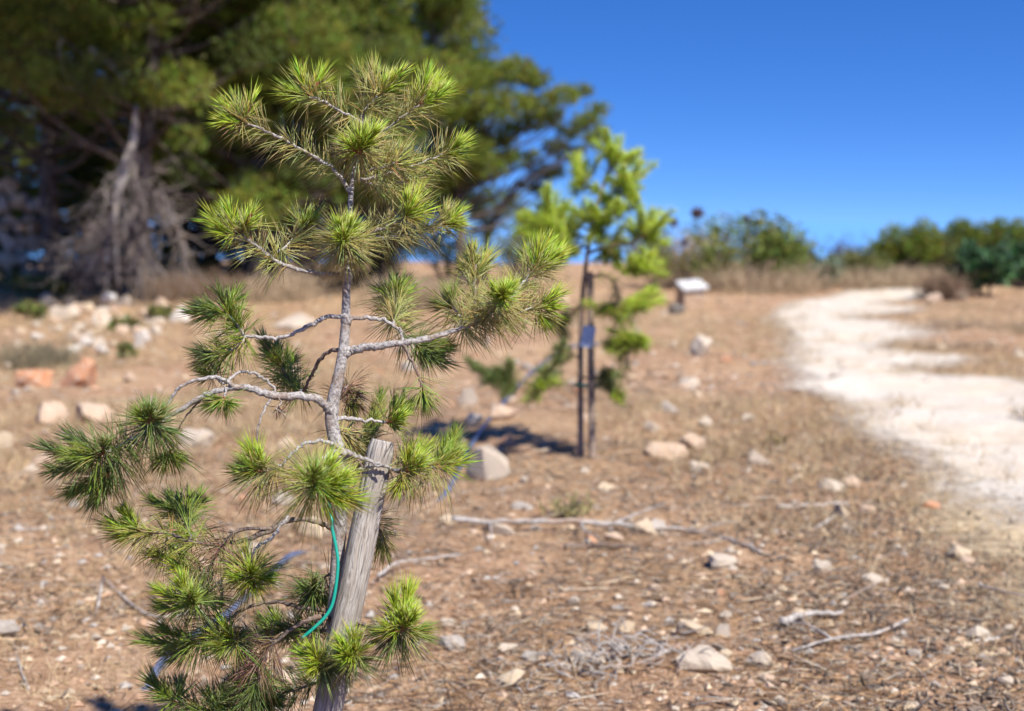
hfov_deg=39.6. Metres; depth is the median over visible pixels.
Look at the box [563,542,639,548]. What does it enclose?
fallen branch
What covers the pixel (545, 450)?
stone
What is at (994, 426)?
path
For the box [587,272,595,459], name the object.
wooden stake
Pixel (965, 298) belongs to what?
stone
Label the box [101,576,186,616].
fallen branch
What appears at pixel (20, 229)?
rock
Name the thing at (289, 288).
shrub
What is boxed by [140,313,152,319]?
stone
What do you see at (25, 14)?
pine tree
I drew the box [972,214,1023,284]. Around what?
shrub
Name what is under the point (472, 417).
stone
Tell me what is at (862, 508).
stone
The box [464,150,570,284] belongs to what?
pine tree
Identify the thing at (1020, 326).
shrub
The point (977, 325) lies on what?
shrub
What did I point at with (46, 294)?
stone
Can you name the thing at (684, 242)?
dead flower
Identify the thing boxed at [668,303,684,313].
stone
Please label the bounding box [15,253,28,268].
rock
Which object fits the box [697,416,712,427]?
stone
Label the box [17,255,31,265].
rock
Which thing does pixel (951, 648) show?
stone
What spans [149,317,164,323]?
stone
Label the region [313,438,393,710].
wooden stake
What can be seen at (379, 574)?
fallen branch
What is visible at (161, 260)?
shrub
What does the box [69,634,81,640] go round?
stone
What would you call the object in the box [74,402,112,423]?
stone
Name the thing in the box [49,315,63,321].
stone
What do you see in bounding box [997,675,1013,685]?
stone
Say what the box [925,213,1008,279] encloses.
shrub
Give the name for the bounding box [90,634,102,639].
stone
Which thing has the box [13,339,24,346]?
stone
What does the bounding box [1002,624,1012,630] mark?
stone
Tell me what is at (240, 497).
stone
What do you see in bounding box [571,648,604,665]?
stone
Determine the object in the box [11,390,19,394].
stone
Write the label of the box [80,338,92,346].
stone
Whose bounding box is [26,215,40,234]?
rock
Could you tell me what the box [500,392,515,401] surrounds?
stone
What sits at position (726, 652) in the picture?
stone
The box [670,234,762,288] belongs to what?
shrub
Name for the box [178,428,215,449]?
stone
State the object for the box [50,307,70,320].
stone
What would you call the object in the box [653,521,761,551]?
fallen branch
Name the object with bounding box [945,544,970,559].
stone
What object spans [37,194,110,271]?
shrub
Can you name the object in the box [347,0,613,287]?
pine tree
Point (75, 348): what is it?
stone
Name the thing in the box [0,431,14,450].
stone
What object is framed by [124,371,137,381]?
stone
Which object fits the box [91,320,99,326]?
stone
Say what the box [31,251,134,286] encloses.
shrub
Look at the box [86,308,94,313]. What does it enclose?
stone
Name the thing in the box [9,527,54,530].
fallen branch
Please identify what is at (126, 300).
stone
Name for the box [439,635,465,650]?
stone
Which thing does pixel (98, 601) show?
fallen branch
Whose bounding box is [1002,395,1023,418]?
shrub
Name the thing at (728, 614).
stone
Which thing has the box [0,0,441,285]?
pine tree
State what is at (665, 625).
fallen branch
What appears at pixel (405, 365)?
stone
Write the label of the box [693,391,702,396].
stone
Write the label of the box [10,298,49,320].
shrub
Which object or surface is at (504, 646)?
stone
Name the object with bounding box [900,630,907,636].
stone
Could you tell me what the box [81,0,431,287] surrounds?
pine tree
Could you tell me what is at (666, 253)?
shrub
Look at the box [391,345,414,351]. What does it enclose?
stone
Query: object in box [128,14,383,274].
pine tree
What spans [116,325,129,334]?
stone
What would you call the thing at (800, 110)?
sky
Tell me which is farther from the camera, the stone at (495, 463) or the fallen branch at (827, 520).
the stone at (495, 463)
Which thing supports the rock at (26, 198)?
on the rock at (27, 217)
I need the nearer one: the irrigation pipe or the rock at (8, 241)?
the irrigation pipe
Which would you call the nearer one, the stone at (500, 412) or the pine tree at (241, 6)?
the stone at (500, 412)
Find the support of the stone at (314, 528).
on the ground at (524, 355)
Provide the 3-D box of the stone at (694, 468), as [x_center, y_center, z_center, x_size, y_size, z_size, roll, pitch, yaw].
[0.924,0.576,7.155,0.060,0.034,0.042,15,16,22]
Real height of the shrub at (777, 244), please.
1.559 m
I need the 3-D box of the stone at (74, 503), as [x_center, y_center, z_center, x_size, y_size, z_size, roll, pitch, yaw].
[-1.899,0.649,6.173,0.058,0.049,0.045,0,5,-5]
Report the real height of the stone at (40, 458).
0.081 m
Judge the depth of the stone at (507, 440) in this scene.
7.75 m
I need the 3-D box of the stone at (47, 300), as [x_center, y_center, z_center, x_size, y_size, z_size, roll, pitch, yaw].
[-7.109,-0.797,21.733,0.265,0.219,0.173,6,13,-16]
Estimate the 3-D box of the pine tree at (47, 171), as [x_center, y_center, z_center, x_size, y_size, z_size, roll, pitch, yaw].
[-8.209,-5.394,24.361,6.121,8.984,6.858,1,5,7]
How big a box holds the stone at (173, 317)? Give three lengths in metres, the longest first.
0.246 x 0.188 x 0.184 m
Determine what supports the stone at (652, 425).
on the ground at (524, 355)
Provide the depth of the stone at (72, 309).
19.18 m
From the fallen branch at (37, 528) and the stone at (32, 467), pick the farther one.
the stone at (32, 467)
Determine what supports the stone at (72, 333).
on the ground at (524, 355)
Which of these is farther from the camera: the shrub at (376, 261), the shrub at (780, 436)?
the shrub at (376, 261)
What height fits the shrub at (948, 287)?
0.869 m
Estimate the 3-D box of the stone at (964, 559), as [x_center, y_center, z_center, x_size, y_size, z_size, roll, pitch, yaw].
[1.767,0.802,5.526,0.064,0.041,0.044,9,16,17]
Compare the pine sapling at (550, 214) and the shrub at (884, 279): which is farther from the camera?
the shrub at (884, 279)
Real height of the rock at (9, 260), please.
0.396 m
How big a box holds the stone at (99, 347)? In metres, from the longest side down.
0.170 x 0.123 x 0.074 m
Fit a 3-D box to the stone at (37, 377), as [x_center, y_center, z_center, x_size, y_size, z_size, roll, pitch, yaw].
[-3.882,0.202,11.602,0.278,0.192,0.265,2,6,20]
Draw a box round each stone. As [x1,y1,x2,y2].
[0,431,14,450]
[0,543,5,550]
[0,620,20,636]
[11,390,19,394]
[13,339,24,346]
[14,327,26,332]
[15,369,54,387]
[19,463,39,474]
[30,332,44,340]
[32,454,52,465]
[35,401,68,426]
[38,297,54,306]
[40,291,53,298]
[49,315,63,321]
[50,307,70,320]
[61,357,96,386]
[63,297,76,302]
[63,305,80,318]
[66,331,79,338]
[66,344,80,353]
[69,499,79,508]
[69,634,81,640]
[71,303,82,313]
[73,323,85,332]
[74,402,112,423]
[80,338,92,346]
[81,302,94,311]
[84,331,93,338]
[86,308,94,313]
[89,336,106,348]
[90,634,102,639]
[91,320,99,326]
[95,307,108,315]
[96,344,109,355]
[99,313,110,323]
[99,322,106,329]
[100,292,115,300]
[108,341,118,347]
[109,303,120,312]
[115,295,133,305]
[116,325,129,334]
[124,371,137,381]
[131,325,147,333]
[133,308,147,315]
[133,329,151,341]
[133,339,144,348]
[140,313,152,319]
[144,320,155,326]
[148,324,161,335]
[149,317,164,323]
[154,297,169,306]
[169,313,190,323]
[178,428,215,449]
[237,494,246,499]
[272,313,314,329]
[272,491,295,505]
[276,666,297,682]
[277,437,296,452]
[290,658,307,670]
[299,517,328,538]
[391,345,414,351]
[400,360,416,370]
[438,514,455,525]
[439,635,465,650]
[441,618,457,626]
[457,388,478,405]
[465,445,510,480]
[467,412,482,422]
[469,529,477,533]
[489,523,513,535]
[491,404,518,420]
[496,668,525,685]
[499,436,514,445]
[499,643,517,654]
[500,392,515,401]
[511,501,533,509]
[519,476,527,481]
[521,363,533,369]
[521,650,539,661]
[530,525,540,530]
[540,448,552,453]
[558,297,568,302]
[568,596,578,603]
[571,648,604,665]
[580,467,588,473]
[583,538,592,543]
[584,534,596,542]
[587,621,606,633]
[598,482,618,490]
[602,531,623,541]
[615,621,634,633]
[634,518,657,534]
[642,421,659,432]
[644,441,687,459]
[648,584,660,590]
[651,518,664,525]
[654,401,680,412]
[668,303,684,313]
[676,619,710,635]
[676,644,732,672]
[678,377,700,386]
[679,433,705,450]
[690,334,711,356]
[690,461,708,470]
[690,467,700,472]
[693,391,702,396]
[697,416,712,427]
[708,553,736,569]
[715,589,724,596]
[715,624,729,637]
[719,611,731,618]
[720,355,731,361]
[720,649,732,657]
[742,413,755,422]
[745,650,773,666]
[747,450,771,465]
[761,673,774,682]
[790,608,811,622]
[792,474,800,480]
[813,559,832,571]
[817,478,845,492]
[830,504,850,520]
[842,524,853,529]
[843,475,860,488]
[858,504,875,514]
[862,572,881,585]
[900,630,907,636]
[906,649,921,656]
[921,500,940,510]
[925,292,942,303]
[937,584,949,588]
[938,344,946,349]
[942,646,954,654]
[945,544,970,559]
[952,290,967,300]
[958,554,974,564]
[963,625,990,639]
[976,653,991,661]
[986,340,999,345]
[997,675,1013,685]
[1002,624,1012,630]
[1014,351,1023,357]
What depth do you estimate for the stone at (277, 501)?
6.43 m
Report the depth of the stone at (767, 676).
4.11 m
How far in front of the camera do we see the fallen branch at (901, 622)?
4.50 m
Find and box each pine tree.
[0,0,127,231]
[0,0,220,294]
[0,0,345,301]
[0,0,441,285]
[0,40,196,265]
[33,2,376,279]
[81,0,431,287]
[102,0,477,290]
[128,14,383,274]
[272,0,530,282]
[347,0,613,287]
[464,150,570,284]
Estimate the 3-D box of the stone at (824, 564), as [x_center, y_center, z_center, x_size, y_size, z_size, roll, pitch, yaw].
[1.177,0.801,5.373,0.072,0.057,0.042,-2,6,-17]
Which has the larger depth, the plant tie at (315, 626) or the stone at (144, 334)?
the stone at (144, 334)
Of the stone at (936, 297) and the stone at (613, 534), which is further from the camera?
the stone at (936, 297)
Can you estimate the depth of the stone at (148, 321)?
17.18 m
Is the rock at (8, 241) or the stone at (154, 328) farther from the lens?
the rock at (8, 241)
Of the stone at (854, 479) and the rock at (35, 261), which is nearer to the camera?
the stone at (854, 479)
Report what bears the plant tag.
hanging from the wooden stake at (591, 392)
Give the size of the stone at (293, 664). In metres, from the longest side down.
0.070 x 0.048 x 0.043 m
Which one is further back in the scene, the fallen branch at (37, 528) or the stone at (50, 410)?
the stone at (50, 410)
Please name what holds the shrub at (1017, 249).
on the ground at (524, 355)
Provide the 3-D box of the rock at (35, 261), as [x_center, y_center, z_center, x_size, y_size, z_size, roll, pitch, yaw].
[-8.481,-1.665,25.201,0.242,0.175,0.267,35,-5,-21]
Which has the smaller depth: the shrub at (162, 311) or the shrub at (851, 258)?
the shrub at (162, 311)
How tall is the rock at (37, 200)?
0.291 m
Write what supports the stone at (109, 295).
on the ground at (524, 355)
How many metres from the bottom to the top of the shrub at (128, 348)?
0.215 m
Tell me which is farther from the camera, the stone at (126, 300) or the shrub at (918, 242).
the shrub at (918, 242)
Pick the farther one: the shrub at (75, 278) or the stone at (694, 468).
the shrub at (75, 278)
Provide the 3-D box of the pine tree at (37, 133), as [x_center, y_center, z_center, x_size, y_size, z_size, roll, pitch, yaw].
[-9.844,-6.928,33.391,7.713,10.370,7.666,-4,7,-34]
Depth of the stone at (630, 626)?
4.71 m
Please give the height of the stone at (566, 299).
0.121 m
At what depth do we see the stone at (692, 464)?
7.19 m
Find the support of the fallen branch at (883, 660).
on the ground at (524, 355)
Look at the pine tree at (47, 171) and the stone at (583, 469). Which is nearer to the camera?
the stone at (583, 469)
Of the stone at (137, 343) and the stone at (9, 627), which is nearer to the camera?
the stone at (9, 627)
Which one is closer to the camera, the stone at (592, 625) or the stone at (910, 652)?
the stone at (910, 652)
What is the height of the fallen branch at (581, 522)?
0.078 m
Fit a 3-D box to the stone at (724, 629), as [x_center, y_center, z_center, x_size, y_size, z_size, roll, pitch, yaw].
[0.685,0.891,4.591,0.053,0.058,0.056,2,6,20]
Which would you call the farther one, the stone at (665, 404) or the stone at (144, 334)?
the stone at (144, 334)
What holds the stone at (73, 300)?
on the ground at (524, 355)
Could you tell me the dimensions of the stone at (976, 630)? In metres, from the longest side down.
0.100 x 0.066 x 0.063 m
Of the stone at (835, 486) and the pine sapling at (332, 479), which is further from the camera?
the stone at (835, 486)
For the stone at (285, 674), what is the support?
on the ground at (524, 355)
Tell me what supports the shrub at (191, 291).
on the ground at (524, 355)
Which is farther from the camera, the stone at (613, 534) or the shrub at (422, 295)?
the shrub at (422, 295)
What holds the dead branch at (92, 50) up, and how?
attached to the pine tree at (25, 14)
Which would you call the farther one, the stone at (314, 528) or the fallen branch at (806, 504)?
the fallen branch at (806, 504)
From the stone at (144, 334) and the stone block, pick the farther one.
the stone block
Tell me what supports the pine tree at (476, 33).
on the ground at (524, 355)
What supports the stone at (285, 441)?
on the ground at (524, 355)
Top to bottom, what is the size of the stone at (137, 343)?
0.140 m
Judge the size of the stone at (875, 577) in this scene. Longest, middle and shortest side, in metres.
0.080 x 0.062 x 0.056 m
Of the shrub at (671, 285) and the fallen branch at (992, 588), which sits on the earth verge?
the fallen branch at (992, 588)
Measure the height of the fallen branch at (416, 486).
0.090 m
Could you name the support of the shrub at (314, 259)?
on the ground at (524, 355)
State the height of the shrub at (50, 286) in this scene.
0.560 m
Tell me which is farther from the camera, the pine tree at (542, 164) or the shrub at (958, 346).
the pine tree at (542, 164)
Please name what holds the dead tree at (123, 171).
on the ground at (524, 355)
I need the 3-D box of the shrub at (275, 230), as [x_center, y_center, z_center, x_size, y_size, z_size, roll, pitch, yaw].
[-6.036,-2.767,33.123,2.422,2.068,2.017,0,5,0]
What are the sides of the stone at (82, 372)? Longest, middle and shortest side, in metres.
0.342 x 0.291 x 0.246 m
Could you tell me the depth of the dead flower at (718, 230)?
22.01 m
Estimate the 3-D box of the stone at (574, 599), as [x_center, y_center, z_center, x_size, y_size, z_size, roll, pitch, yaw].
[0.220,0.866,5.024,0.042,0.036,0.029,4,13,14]
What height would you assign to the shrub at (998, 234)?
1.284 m
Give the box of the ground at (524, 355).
[0,259,1023,710]
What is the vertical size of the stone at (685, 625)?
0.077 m
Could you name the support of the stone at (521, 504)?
on the ground at (524, 355)
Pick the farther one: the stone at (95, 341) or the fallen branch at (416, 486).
the stone at (95, 341)
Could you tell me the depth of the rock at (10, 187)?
24.88 m
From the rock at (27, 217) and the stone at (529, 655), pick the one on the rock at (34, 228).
the rock at (27, 217)
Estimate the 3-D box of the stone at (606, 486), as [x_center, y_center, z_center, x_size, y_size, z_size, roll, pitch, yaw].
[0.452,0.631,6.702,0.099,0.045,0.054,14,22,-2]
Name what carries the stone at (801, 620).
on the ground at (524, 355)
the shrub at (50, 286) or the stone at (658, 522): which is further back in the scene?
the shrub at (50, 286)
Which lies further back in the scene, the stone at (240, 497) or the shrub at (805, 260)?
the shrub at (805, 260)
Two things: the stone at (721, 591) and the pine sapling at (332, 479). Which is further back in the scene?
the stone at (721, 591)
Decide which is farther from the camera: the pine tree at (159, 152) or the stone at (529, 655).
the pine tree at (159, 152)
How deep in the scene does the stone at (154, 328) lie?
15.78 m
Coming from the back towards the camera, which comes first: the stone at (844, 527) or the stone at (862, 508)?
the stone at (862, 508)
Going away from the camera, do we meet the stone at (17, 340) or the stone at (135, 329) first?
the stone at (17, 340)
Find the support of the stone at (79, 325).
on the ground at (524, 355)
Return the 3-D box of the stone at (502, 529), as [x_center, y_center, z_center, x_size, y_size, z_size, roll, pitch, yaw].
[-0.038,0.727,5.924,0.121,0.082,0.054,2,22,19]
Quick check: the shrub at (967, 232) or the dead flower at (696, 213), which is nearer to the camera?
the dead flower at (696, 213)
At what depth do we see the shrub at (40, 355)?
13.01 m
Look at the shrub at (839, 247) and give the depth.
28.18 m
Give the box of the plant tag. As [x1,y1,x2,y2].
[580,325,595,347]
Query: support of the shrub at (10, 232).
on the ground at (524, 355)
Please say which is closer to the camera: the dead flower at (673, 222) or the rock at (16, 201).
the dead flower at (673, 222)
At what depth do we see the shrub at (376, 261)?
28.95 m
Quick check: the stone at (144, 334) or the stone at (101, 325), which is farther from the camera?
the stone at (101, 325)
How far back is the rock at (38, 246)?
25.03 m
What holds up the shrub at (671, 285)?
on the ground at (524, 355)
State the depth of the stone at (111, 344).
14.47 m
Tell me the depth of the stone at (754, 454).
7.36 m
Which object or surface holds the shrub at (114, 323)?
on the ground at (524, 355)
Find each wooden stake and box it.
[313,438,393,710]
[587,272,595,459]
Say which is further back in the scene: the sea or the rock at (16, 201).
the sea
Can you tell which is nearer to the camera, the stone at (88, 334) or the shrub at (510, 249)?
the stone at (88, 334)
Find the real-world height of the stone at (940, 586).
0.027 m
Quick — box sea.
[20,222,1023,263]
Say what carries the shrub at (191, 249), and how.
on the ground at (524, 355)
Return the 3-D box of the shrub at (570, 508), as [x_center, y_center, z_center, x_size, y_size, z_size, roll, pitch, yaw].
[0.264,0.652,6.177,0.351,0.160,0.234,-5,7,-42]
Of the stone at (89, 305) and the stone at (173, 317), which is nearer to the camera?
the stone at (173, 317)
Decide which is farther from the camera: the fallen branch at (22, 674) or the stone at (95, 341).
the stone at (95, 341)
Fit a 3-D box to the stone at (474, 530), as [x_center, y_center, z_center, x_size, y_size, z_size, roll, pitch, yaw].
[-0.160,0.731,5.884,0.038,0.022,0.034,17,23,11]
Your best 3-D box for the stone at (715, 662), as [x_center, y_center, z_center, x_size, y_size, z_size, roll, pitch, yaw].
[0.594,0.940,4.347,0.170,0.092,0.121,2,6,18]
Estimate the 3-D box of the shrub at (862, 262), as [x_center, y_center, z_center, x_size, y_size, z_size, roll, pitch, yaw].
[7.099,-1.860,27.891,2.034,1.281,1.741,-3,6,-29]
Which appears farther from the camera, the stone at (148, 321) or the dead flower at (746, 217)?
the dead flower at (746, 217)
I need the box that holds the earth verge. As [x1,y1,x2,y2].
[904,467,1023,611]
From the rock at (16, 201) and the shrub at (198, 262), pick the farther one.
the shrub at (198, 262)
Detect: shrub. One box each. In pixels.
[0,209,41,283]
[0,268,73,298]
[0,326,95,369]
[1,257,121,292]
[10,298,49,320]
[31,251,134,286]
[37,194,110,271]
[66,208,169,284]
[105,313,144,332]
[111,263,258,302]
[115,340,140,357]
[125,229,185,284]
[143,303,173,318]
[152,200,232,278]
[174,247,243,282]
[209,262,336,303]
[218,226,296,277]
[275,207,340,277]
[317,226,409,286]
[317,262,484,310]
[355,228,425,276]
[396,217,497,286]
[479,214,570,285]
[536,489,604,517]
[621,229,685,287]
[634,212,747,288]
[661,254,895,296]
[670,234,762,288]
[678,207,824,285]
[762,430,794,446]
[779,244,824,281]
[787,228,821,283]
[792,252,847,288]
[814,257,947,289]
[819,232,868,285]
[820,244,900,285]
[834,229,909,284]
[863,212,947,273]
[869,254,987,288]
[888,317,1015,332]
[888,337,1007,353]
[906,231,960,271]
[911,264,980,300]
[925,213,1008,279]
[943,237,1020,295]
[952,223,1023,284]
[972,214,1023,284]
[989,313,1023,333]
[1001,229,1023,287]
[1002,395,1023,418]
[1011,217,1023,238]
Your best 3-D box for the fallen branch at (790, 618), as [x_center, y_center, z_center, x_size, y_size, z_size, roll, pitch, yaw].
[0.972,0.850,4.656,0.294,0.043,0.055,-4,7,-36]
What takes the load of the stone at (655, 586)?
on the ground at (524, 355)
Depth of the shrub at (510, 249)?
27.08 m
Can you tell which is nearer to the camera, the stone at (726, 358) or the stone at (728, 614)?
the stone at (728, 614)
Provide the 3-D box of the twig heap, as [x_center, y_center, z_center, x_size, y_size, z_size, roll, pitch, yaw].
[0.326,0.935,4.376,0.923,0.200,0.499,0,5,0]
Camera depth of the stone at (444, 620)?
4.82 m
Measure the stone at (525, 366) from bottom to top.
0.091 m
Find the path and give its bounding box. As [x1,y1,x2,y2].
[766,286,1023,522]
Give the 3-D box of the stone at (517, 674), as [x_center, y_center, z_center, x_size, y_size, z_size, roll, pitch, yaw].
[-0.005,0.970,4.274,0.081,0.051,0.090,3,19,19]
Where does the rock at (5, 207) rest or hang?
on the rock at (7, 218)
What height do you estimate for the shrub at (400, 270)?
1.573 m
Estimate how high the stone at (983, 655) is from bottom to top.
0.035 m
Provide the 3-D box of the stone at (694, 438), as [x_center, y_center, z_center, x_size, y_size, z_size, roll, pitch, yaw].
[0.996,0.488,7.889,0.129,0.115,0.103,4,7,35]
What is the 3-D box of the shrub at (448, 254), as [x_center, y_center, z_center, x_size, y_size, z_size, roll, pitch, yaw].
[-1.231,-1.984,27.516,2.087,1.410,1.565,0,5,0]
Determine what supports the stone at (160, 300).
on the ground at (524, 355)
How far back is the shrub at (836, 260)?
26.35 m
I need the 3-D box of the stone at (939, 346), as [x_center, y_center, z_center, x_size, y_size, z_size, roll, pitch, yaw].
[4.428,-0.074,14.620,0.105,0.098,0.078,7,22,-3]
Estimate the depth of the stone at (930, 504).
6.43 m
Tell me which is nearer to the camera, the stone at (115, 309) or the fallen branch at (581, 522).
the fallen branch at (581, 522)
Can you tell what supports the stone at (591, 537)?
on the ground at (524, 355)
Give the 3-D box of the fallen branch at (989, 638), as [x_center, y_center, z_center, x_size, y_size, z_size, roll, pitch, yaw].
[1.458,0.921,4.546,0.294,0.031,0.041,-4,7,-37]
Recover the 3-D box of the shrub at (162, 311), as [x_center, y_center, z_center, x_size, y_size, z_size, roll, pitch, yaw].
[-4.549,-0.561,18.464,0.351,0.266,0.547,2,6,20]
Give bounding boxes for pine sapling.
[20,43,576,710]
[462,126,677,457]
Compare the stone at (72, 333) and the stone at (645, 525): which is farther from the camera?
the stone at (72, 333)
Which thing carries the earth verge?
on the ground at (524, 355)
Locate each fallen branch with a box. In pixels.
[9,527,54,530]
[12,637,29,689]
[82,582,102,623]
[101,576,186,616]
[376,553,460,576]
[382,471,428,510]
[451,502,666,540]
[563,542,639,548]
[642,619,687,632]
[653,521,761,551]
[776,502,848,508]
[777,612,910,651]
[779,610,844,624]
[814,515,835,528]
[873,649,893,668]
[942,636,999,649]
[979,584,1023,596]
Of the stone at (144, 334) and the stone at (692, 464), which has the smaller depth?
the stone at (692, 464)
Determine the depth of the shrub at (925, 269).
26.52 m
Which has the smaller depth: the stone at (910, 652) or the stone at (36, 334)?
the stone at (910, 652)
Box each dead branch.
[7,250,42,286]
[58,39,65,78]
[88,46,125,81]
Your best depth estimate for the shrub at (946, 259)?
27.30 m
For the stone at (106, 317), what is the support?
on the ground at (524, 355)
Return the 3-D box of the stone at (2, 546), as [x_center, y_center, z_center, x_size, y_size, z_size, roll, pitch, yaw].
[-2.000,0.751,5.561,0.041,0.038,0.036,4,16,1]
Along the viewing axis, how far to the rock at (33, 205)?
24.80 m
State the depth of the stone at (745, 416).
9.00 m
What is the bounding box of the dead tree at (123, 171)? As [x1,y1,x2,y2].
[24,104,229,311]
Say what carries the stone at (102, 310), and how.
on the ground at (524, 355)
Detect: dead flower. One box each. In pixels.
[669,217,678,303]
[680,238,689,271]
[689,206,705,282]
[712,224,721,303]
[743,214,750,305]
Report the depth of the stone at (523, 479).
6.78 m
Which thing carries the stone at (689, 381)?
on the ground at (524, 355)
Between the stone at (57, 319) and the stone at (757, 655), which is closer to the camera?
the stone at (757, 655)
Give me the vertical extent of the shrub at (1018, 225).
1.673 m
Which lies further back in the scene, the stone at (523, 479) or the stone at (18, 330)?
the stone at (18, 330)
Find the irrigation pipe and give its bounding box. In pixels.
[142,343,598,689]
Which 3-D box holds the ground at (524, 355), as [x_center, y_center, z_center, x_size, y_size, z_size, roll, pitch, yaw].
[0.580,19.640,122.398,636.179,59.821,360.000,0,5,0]
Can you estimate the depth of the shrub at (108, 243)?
29.03 m
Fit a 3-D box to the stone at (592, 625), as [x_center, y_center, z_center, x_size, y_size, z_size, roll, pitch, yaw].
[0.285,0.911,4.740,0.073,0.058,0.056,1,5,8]
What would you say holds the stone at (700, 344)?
on the ground at (524, 355)
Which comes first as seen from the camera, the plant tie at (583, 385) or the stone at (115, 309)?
the plant tie at (583, 385)
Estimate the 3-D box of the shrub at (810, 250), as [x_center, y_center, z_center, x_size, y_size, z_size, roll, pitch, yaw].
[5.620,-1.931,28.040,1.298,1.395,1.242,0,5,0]
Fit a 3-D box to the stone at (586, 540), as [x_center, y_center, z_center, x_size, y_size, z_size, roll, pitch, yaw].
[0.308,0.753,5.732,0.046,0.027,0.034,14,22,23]
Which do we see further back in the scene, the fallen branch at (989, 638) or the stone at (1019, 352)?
the stone at (1019, 352)
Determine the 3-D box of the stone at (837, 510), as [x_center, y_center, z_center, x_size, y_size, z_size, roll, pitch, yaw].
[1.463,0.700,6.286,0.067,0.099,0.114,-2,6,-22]
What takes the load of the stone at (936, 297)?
on the ground at (524, 355)
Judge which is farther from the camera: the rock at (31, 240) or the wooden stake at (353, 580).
the rock at (31, 240)
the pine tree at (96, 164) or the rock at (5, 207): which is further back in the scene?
the pine tree at (96, 164)
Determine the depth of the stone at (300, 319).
16.12 m
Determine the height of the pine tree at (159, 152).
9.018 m
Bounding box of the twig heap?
[468,619,743,694]
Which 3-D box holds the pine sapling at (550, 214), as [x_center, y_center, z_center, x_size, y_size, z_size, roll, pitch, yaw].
[0.303,-0.322,7.401,1.139,1.765,0.964,0,5,0]
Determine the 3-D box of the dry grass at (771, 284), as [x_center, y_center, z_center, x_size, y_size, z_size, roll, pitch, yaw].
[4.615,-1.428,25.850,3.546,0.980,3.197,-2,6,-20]
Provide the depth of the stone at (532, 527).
5.98 m
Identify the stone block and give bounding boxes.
[675,279,708,306]
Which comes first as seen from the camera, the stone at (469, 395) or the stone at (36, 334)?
the stone at (469, 395)
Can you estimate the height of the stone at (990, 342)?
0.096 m
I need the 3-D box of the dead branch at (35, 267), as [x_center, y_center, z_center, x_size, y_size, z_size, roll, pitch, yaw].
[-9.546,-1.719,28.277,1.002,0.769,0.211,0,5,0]
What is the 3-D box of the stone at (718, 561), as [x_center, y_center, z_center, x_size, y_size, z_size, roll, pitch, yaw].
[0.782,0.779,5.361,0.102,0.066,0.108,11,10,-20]
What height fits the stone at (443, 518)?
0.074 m
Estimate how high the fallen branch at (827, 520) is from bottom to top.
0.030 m
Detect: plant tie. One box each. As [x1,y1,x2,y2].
[301,503,339,638]
[573,383,598,388]
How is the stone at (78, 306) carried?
on the ground at (524, 355)
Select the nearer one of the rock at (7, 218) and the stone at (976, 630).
the stone at (976, 630)
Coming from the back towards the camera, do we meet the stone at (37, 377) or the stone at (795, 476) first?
the stone at (37, 377)
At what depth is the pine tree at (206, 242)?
29.30 m
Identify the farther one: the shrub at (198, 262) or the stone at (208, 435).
the shrub at (198, 262)
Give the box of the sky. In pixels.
[0,0,1023,221]
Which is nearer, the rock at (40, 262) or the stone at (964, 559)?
the stone at (964, 559)
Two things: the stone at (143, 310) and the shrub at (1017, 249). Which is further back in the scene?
the shrub at (1017, 249)
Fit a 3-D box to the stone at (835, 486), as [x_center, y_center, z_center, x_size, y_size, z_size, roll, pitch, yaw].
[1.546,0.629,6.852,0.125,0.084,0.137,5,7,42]
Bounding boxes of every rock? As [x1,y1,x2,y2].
[0,176,19,197]
[0,193,10,213]
[0,231,17,249]
[0,249,18,271]
[1,214,13,230]
[9,194,23,208]
[12,219,28,233]
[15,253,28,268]
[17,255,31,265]
[18,192,32,212]
[23,212,30,220]
[25,234,41,252]
[26,201,37,210]
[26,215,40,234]
[29,256,38,266]
[31,197,39,211]
[35,242,42,251]
[38,254,42,265]
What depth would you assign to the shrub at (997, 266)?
24.98 m

